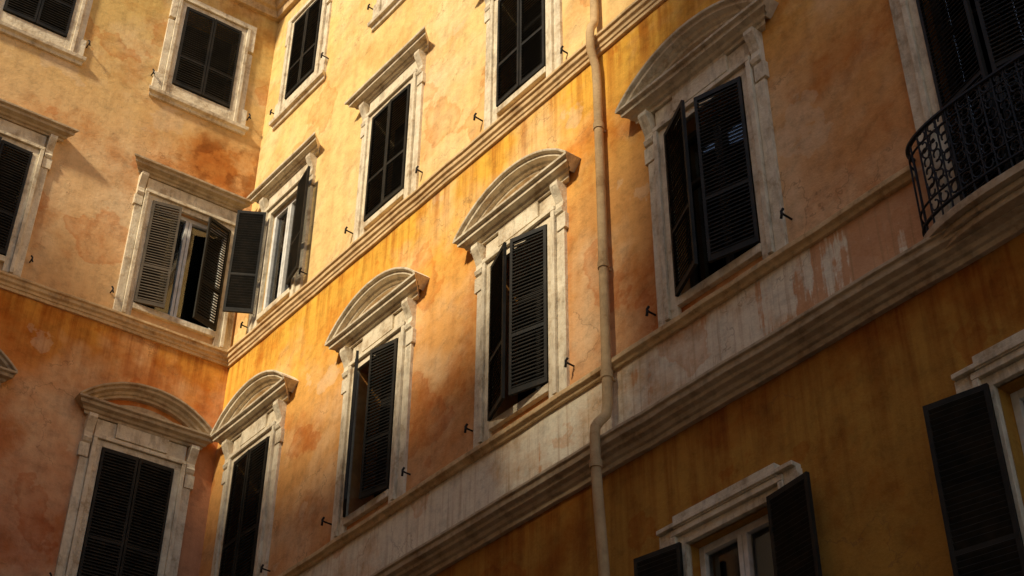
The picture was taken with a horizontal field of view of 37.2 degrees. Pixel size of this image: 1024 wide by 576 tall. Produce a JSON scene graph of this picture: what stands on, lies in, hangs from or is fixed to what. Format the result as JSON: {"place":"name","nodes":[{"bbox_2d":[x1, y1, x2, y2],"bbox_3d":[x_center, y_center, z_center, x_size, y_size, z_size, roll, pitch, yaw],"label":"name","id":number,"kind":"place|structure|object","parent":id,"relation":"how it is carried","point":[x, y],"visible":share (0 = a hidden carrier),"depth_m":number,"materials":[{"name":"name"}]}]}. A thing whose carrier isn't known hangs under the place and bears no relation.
{"place":"outdoors","nodes":[
{"label":"outdoors","id":0,"kind":"place"},
{"label":"ground","id":1,"kind":"structure","parent":0,"visible":0},
{"bbox_2d":[0,0,278,575],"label":"side facade wall","id":2,"kind":"structure","parent":1,"relation":"on","point":[109,108],"depth_m":23.16,"materials":[{"name":"paint"}]},
{"bbox_2d":[0,118,57,276],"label":"corniced window surround","id":3,"kind":"object","parent":2,"relation":"attached to","point":[12,260],"visible":1,"depth_m":23.06,"materials":[{"name":"stone"}]},
{"bbox_2d":[0,137,32,255],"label":"louvered shutters","id":4,"kind":"object","parent":3,"relation":"attached to","point":[7,213],"visible":1,"depth_m":22.84,"materials":[{"name":"paint"}]},
{"bbox_2d":[3,0,70,35],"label":"room interior","id":5,"kind":"object","parent":2,"relation":"attached to","point":[42,12],"visible":0.2,"depth_m":25.48,"materials":[{"name":"black"}]},
{"bbox_2d":[0,98,79,141],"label":"window cornice","id":6,"kind":"structure","parent":2,"relation":"attached to","point":[47,127],"depth_m":23.57,"materials":[{"name":"beige stone"}]},
{"bbox_2d":[0,0,92,65],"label":"eared window surround","id":7,"kind":"object","parent":2,"relation":"attached to","point":[70,47],"visible":1,"depth_m":24.73,"materials":[{"name":"stone"}]},
{"bbox_2d":[3,0,75,37],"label":"louvered shutters","id":8,"kind":"object","parent":7,"relation":"attached to","point":[39,21],"visible":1,"depth_m":24.89,"materials":[{"name":"paint"}]},
{"bbox_2d":[0,270,227,367],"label":"string course","id":9,"kind":"object","parent":2,"relation":"attached to","point":[72,304],"visible":1,"depth_m":22.64,"materials":[{"name":"beige stone"}]},
{"bbox_2d":[77,461,155,573],"bbox_3d":[-5.577,3.512,21.346,1.120,2.210,0.030,23,-42,-26],"label":"room interior","id":10,"kind":"object","parent":2,"relation":"attached to","point":[111,510],"depth_m":21.51,"materials":[{"name":"black"}]},
{"bbox_2d":[54,412,199,575],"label":"pedimented window surround","id":11,"kind":"object","parent":2,"relation":"attached to","point":[139,444],"visible":1,"depth_m":21.47,"materials":[{"name":"stone"}]},
{"bbox_2d":[77,447,173,575],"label":"louvered shutters","id":12,"kind":"object","parent":11,"relation":"attached to","point":[122,546],"visible":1,"depth_m":21.12,"materials":[{"name":"paint"}]},
{"bbox_2d":[74,382,212,449],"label":"segmental pediment","id":13,"kind":"structure","parent":11,"relation":"on","point":[195,429],"depth_m":22.11,"materials":[{"name":"beige stone"}]},
{"bbox_2d":[113,171,236,349],"bbox_3d":[-5.180,-0.413,24.018,1.976,2.709,0.245,22,-42,-26],"label":"corniced window surround","id":14,"kind":"object","parent":2,"relation":"attached to","point":[197,208],"visible":0.7,"depth_m":23.86,"materials":[{"name":"stone"}]},
{"bbox_2d":[134,200,182,308],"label":"louvered shutters","id":15,"kind":"object","parent":14,"relation":"attached to","point":[158,268],"visible":1,"depth_m":23.67,"materials":[{"name":"paint"}]},
{"bbox_2d":[133,204,227,330],"bbox_3d":[-5.245,-0.288,24.043,1.358,2.028,0.095,22,-42,-26],"label":"window casement","id":16,"kind":"object","parent":14,"relation":"in","point":[178,281],"depth_m":24.12,"materials":[{"name":"white wood"}]},
{"bbox_2d":[138,213,221,327],"bbox_3d":[-5.250,-0.283,24.049,1.356,2.026,0.011,23,-42,-27],"label":"window glass pane","id":17,"kind":"object","parent":16,"relation":"in","point":[185,310],"visible":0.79,"depth_m":24.09,"materials":[{"name":"black glass"}]},
{"bbox_2d":[193,217,230,330],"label":"louvered shutters","id":18,"kind":"object","parent":14,"relation":"attached to","point":[200,318],"visible":1,"depth_m":24.05,"materials":[{"name":"paint"}]},
{"bbox_2d":[135,153,253,212],"bbox_3d":[-5.217,-1.665,24.785,2.116,0.218,0.267,22,-42,-26],"label":"window cornice","id":19,"kind":"structure","parent":2,"relation":"attached to","point":[193,186],"depth_m":24.75,"materials":[{"name":"beige stone"}]},
{"bbox_2d":[172,25,231,105],"bbox_3d":[-5.549,-3.828,26.859,1.090,1.930,0.030,22,-42,-26],"label":"room interior","id":20,"kind":"object","parent":2,"relation":"attached to","point":[204,62],"visible":0.21,"depth_m":27.01,"materials":[{"name":"black"}]},
{"bbox_2d":[149,0,256,135],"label":"eared window surround","id":21,"kind":"object","parent":2,"relation":"attached to","point":[164,89],"visible":1,"depth_m":26.23,"materials":[{"name":"stone"}]},
{"bbox_2d":[151,69,250,119],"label":"shutter holdbacks","id":22,"kind":"object","parent":21,"relation":"attached to","point":[153,72],"visible":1,"depth_m":25.65,"materials":[{"name":"black metal"}]},
{"bbox_2d":[172,7,241,107],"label":"louvered shutters","id":23,"kind":"object","parent":21,"relation":"attached to","point":[206,67],"visible":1,"depth_m":26.52,"materials":[{"name":"paint"}]},
{"bbox_2d":[232,0,277,21],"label":"eaves cornice","id":24,"kind":"structure","parent":2,"relation":"attached to","point":[267,8],"depth_m":27.96,"materials":[{"name":"paint"}]},
{"bbox_2d":[199,0,1023,575],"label":"facade wall","id":25,"kind":"structure","parent":1,"relation":"on","point":[841,422],"depth_m":15.43,"materials":[{"name":"paint"}]},
{"bbox_2d":[211,399,286,575],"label":"pedimented window surround","id":26,"kind":"object","parent":25,"relation":"attached to","point":[271,425],"visible":0.94,"depth_m":21.08,"materials":[{"name":"stone"}]},
{"bbox_2d":[218,436,269,575],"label":"louvered shutters","id":27,"kind":"object","parent":26,"relation":"attached to","point":[240,532],"visible":1,"depth_m":20.82,"materials":[{"name":"paint"}]},
{"bbox_2d":[210,370,298,444],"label":"segmental pediment","id":28,"kind":"structure","parent":26,"relation":"on","point":[252,400],"depth_m":21.92,"materials":[{"name":"stone"}]},
{"bbox_2d":[260,564,269,572],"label":"shutter holdbacks","id":29,"kind":"object","parent":25,"relation":"attached to","point":[262,565],"visible":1,"depth_m":19.62,"materials":[{"name":"black metal"}]},
{"bbox_2d":[240,268,306,327],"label":"shutter holdbacks","id":30,"kind":"object","parent":25,"relation":"attached to","point":[241,323],"visible":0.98,"depth_m":23.45,"materials":[{"name":"black metal"}]},
{"bbox_2d":[247,153,316,332],"bbox_3d":[-3.576,-0.660,23.666,0.245,2.709,1.556,26,-44,-30],"label":"corniced window surround","id":31,"kind":"object","parent":25,"relation":"attached to","point":[279,199],"visible":0.7,"depth_m":23.75,"materials":[{"name":"stone"}]},
{"bbox_2d":[223,166,310,313],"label":"louvered shutters","id":32,"kind":"object","parent":31,"relation":"in","point":[241,285],"visible":1,"depth_m":23.61,"materials":[{"name":"paint"}]},
{"bbox_2d":[263,197,295,309],"bbox_3d":[-3.503,-0.558,23.664,0.095,2.028,0.938,26,-44,-30],"label":"window casement","id":33,"kind":"object","parent":31,"relation":"in","point":[290,207],"depth_m":23.81,"materials":[{"name":"white wood"}]},
{"bbox_2d":[269,209,294,303],"bbox_3d":[-3.495,-0.554,23.669,0.007,2.026,0.936,26,-44,-30],"label":"window glass pane","id":34,"kind":"object","parent":33,"relation":"in","point":[277,260],"visible":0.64,"depth_m":23.85,"materials":[{"name":"black glass"}]},
{"bbox_2d":[247,132,319,203],"bbox_3d":[-3.636,-1.861,24.501,0.266,0.217,2.056,26,-44,-30],"label":"window cornice","id":35,"kind":"structure","parent":25,"relation":"attached to","point":[280,176],"depth_m":24.44,"materials":[{"name":"stone"}]},
{"bbox_2d":[276,0,298,21],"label":"eaves cornice","id":36,"kind":"structure","parent":25,"relation":"attached to","point":[284,7],"depth_m":27.96,"materials":[{"name":"paint"}]},
{"bbox_2d":[269,52,328,114],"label":"shutter holdbacks","id":37,"kind":"object","parent":25,"relation":"attached to","point":[320,57],"visible":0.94,"depth_m":25.29,"materials":[{"name":"black metal"}]},
{"bbox_2d":[269,0,332,129],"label":"eared window surround","id":38,"kind":"object","parent":25,"relation":"attached to","point":[299,95],"visible":0.96,"depth_m":25.88,"materials":[{"name":"stone"}]},
{"bbox_2d":[284,0,322,99],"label":"louvered shutters","id":39,"kind":"object","parent":38,"relation":"attached to","point":[306,16],"visible":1,"depth_m":26.32,"materials":[{"name":"paint"}]},
{"bbox_2d":[321,467,410,525],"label":"shutter holdbacks","id":40,"kind":"object","parent":25,"relation":"attached to","point":[402,473],"visible":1,"depth_m":18.28,"materials":[{"name":"black metal"}]},
{"bbox_2d":[330,297,416,540],"bbox_3d":[-1.726,1.640,19.002,0.255,2.823,1.586,26,-44,-30],"label":"pedimented window surround","id":41,"kind":"object","parent":25,"relation":"attached to","point":[400,325],"visible":0.81,"depth_m":18.96,"materials":[{"name":"stone"}]},
{"bbox_2d":[343,338,397,516],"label":"louvered shutters","id":42,"kind":"object","parent":41,"relation":"in","point":[368,440],"visible":1,"depth_m":18.69,"materials":[{"name":"paint"}]},
{"bbox_2d":[324,267,429,352],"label":"segmental pediment","id":43,"kind":"structure","parent":41,"relation":"on","point":[375,301],"depth_m":19.99,"materials":[{"name":"stone"}]},
{"bbox_2d":[374,375,391,497],"bbox_3d":[-1.414,1.881,19.137,0.031,2.210,0.960,26,-44,-30],"label":"room interior","id":44,"kind":"object","parent":25,"relation":"attached to","point":[376,494],"depth_m":19.52,"materials":[{"name":"black"}]},
{"bbox_2d":[344,166,422,233],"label":"shutter holdbacks","id":45,"kind":"object","parent":25,"relation":"attached to","point":[416,169],"visible":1,"depth_m":21.69,"materials":[{"name":"black metal"}]},
{"bbox_2d":[367,0,404,30],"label":"eared window surround","id":46,"kind":"object","parent":25,"relation":"attached to","point":[383,10],"visible":1,"depth_m":24.05,"materials":[{"name":"stone"}]},
{"bbox_2d":[344,26,428,109],"bbox_3d":[-1.819,-3.204,22.701,0.268,0.217,2.076,26,-44,-30],"label":"window cornice","id":47,"kind":"structure","parent":25,"relation":"attached to","point":[391,70],"depth_m":22.64,"materials":[{"name":"stone"}]},
{"bbox_2d":[353,49,426,241],"bbox_3d":[-1.758,-2.004,21.866,0.245,2.709,1.576,26,-44,-30],"label":"corniced window surround","id":48,"kind":"object","parent":25,"relation":"attached to","point":[414,74],"visible":0.84,"depth_m":21.83,"materials":[{"name":"stone"}]},
{"bbox_2d":[363,83,410,221],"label":"louvered shutters","id":49,"kind":"object","parent":48,"relation":"attached to","point":[384,168],"visible":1,"depth_m":21.75,"materials":[{"name":"paint"}]},
{"bbox_2d":[391,122,404,191],"bbox_3d":[-1.450,-1.786,22.015,0.031,2.050,0.980,26,-44,-30],"label":"room interior","id":50,"kind":"object","parent":25,"relation":"attached to","point":[398,145],"visible":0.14,"depth_m":22.43,"materials":[{"name":"black"}]},
{"bbox_2d":[227,0,665,367],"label":"string course","id":51,"kind":"object","parent":25,"relation":"attached to","point":[609,35],"visible":1,"depth_m":19.94,"materials":[{"name":"beige stone"}]},
{"bbox_2d":[464,357,574,432],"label":"shutter holdbacks","id":52,"kind":"object","parent":25,"relation":"attached to","point":[565,365],"visible":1,"depth_m":15.96,"materials":[{"name":"black metal"}]},
{"bbox_2d":[471,179,569,447],"bbox_3d":[0.092,0.296,17.202,0.255,2.824,1.666,26,-44,-30],"label":"pedimented window surround","id":53,"kind":"object","parent":25,"relation":"attached to","point":[550,212],"visible":0.85,"depth_m":17.14,"materials":[{"name":"stone"}]},
{"bbox_2d":[452,148,580,253],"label":"segmental pediment","id":54,"kind":"structure","parent":53,"relation":"on","point":[513,191],"depth_m":18.18,"materials":[{"name":"stone"}]},
{"bbox_2d":[487,224,548,420],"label":"louvered shutters","id":55,"kind":"object","parent":53,"relation":"in","point":[497,277],"visible":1,"depth_m":16.96,"materials":[{"name":"paint"}]},
{"bbox_2d":[473,45,567,121],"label":"shutter holdbacks","id":56,"kind":"object","parent":25,"relation":"attached to","point":[561,50],"visible":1,"depth_m":19.30,"materials":[{"name":"black metal"}]},
{"bbox_2d":[484,0,562,129],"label":"corniced window surround","id":57,"kind":"object","parent":25,"relation":"attached to","point":[554,39],"visible":0.74,"depth_m":19.53,"materials":[{"name":"stone"}]},
{"bbox_2d":[496,0,545,106],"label":"louvered shutters","id":58,"kind":"object","parent":57,"relation":"attached to","point":[519,48],"visible":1,"depth_m":19.73,"materials":[{"name":"paint"}]},
{"bbox_2d":[518,263,545,401],"bbox_3d":[0.404,0.537,17.337,0.030,2.210,1.040,26,-44,-30],"label":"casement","id":59,"kind":"object","parent":25,"relation":"attached to","point":[523,395],"visible":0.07,"depth_m":17.59,"materials":[{"name":"black"}]},
{"bbox_2d":[523,0,541,76],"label":"room interior","id":60,"kind":"object","parent":25,"relation":"attached to","point":[536,53],"depth_m":20.48,"materials":[{"name":"black"}]},
{"bbox_2d":[278,165,915,575],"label":"sill course","id":61,"kind":"object","parent":25,"relation":"attached to","point":[814,235],"visible":0.98,"depth_m":15.13,"materials":[{"name":"beige stone"}]},
{"bbox_2d":[586,0,612,575],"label":"drainpipe","id":62,"kind":"object","parent":25,"relation":"attached to","point":[602,418],"visible":1,"depth_m":15.71,"materials":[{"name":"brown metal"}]},
{"bbox_2d":[589,120,615,469],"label":"drainpipe collars","id":63,"kind":"object","parent":62,"relation":"attached to","point":[595,461],"visible":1,"depth_m":15.23,"materials":[{"name":"brown metal"}]},
{"bbox_2d":[370,203,1023,575],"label":"belt cornice","id":64,"kind":"structure","parent":25,"relation":"attached to","point":[894,282],"depth_m":13.70,"materials":[{"name":"beige stone"}]},
{"bbox_2d":[638,26,788,327],"bbox_3d":[1.998,-1.113,15.315,0.255,2.824,1.766,26,-44,-30],"label":"pedimented window surround","id":65,"kind":"object","parent":25,"relation":"attached to","point":[746,62],"visible":0.86,"depth_m":15.25,"materials":[{"name":"stone"}]},
{"bbox_2d":[615,0,778,123],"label":"segmental pediment","id":66,"kind":"structure","parent":65,"relation":"on","point":[689,50],"depth_m":16.30,"materials":[{"name":"stone"}]},
{"bbox_2d":[663,76,760,296],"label":"louvered shutters","id":67,"kind":"object","parent":65,"relation":"in","point":[677,122],"visible":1,"depth_m":15.07,"materials":[{"name":"paint"}]},
{"bbox_2d":[679,99,749,287],"bbox_3d":[2.168,-0.942,15.358,0.095,2.188,1.118,26,-44,-30],"label":"window casement","id":68,"kind":"object","parent":25,"relation":"attached to","point":[692,137],"depth_m":15.57,"materials":[{"name":"wood"}]},
{"bbox_2d":[688,110,760,282],"bbox_3d":[2.176,-0.938,15.364,0.007,2.186,1.116,26,-44,-30],"label":"window glass pane","id":69,"kind":"object","parent":68,"relation":"in","point":[705,268],"visible":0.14,"depth_m":15.50,"materials":[{"name":"black glass"}]},
{"bbox_2d":[645,207,792,315],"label":"shutter holdbacks","id":70,"kind":"object","parent":25,"relation":"attached to","point":[782,214],"visible":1,"depth_m":14.06,"materials":[{"name":"black metal"}]},
{"bbox_2d":[656,460,802,575],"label":"stepped window surround","id":71,"kind":"object","parent":25,"relation":"attached to","point":[725,507],"visible":0.68,"depth_m":13.15,"materials":[{"name":"stone"}]},
{"bbox_2d":[633,471,821,575],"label":"louvered shutters","id":72,"kind":"object","parent":71,"relation":"attached to","point":[793,531],"visible":1,"depth_m":12.35,"materials":[{"name":"paint"}]},
{"bbox_2d":[699,514,768,575],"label":"window casement","id":73,"kind":"object","parent":25,"relation":"attached to","point":[741,536],"depth_m":13.09,"materials":[{"name":"white wood"}]},
{"bbox_2d":[709,526,773,575],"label":"window glass pane","id":74,"kind":"object","parent":73,"relation":"in","point":[724,561],"visible":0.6,"depth_m":13.05,"materials":[{"name":"black glass"}]},
{"bbox_2d":[889,0,959,221],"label":"pedimented window surround","id":75,"kind":"object","parent":25,"relation":"attached to","point":[923,98],"visible":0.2,"depth_m":13.35,"materials":[{"name":"stone"}]},
{"bbox_2d":[916,0,1023,200],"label":"louvered shutters","id":76,"kind":"object","parent":75,"relation":"attached to","point":[978,74],"visible":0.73,"depth_m":12.69,"materials":[{"name":"paint"}]},
{"bbox_2d":[905,52,1023,236],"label":"balcony railing","id":77,"kind":"object","parent":25,"relation":"attached to","point":[1015,61],"visible":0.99,"depth_m":12.21,"materials":[{"name":"black metal"}]},
{"bbox_2d":[922,160,1023,248],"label":"balcony slab","id":78,"kind":"structure","parent":25,"relation":"attached to","point":[1000,195],"depth_m":11.85,"materials":[{"name":"beige stone"}]},
{"bbox_2d":[929,0,1023,189],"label":"window casement","id":79,"kind":"object","parent":25,"relation":"attached to","point":[974,12],"depth_m":13.31,"materials":[{"name":"wood"}]},
{"bbox_2d":[951,329,1023,543],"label":"stepped window surround","id":80,"kind":"object","parent":25,"relation":"attached to","point":[999,364],"visible":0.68,"depth_m":11.32,"materials":[{"name":"stone"}]},
{"bbox_2d":[922,383,1023,575],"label":"louvered shutters","id":81,"kind":"object","parent":80,"relation":"attached to","point":[980,520],"visible":1,"depth_m":10.98,"materials":[{"name":"paint"}]},
{"bbox_2d":[1010,388,1023,454],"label":"window casement","id":82,"kind":"object","parent":25,"relation":"attached to","point":[1017,398],"depth_m":11.34,"materials":[{"name":"white wood"}]},
{"bbox_3d":[-9.350,2.752,18.106,12.015,0.145,0.110,22,-42,-26],"label":"sill course","id":83,"kind":"object","parent":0,"visible":0},
{"bbox_3d":[-7.860,2.184,19.802,1.686,2.824,0.255,22,-42,-26],"label":"pedimented window surround","id":84,"kind":"object","parent":83,"relation":"on","visible":0},
{"bbox_2d":[0,349,17,384],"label":"segmental pediment","id":85,"kind":"structure","parent":84,"relation":"on","point":[8,370],"depth_m":21.10,"materials":[{"name":"beige stone"}]}
]}

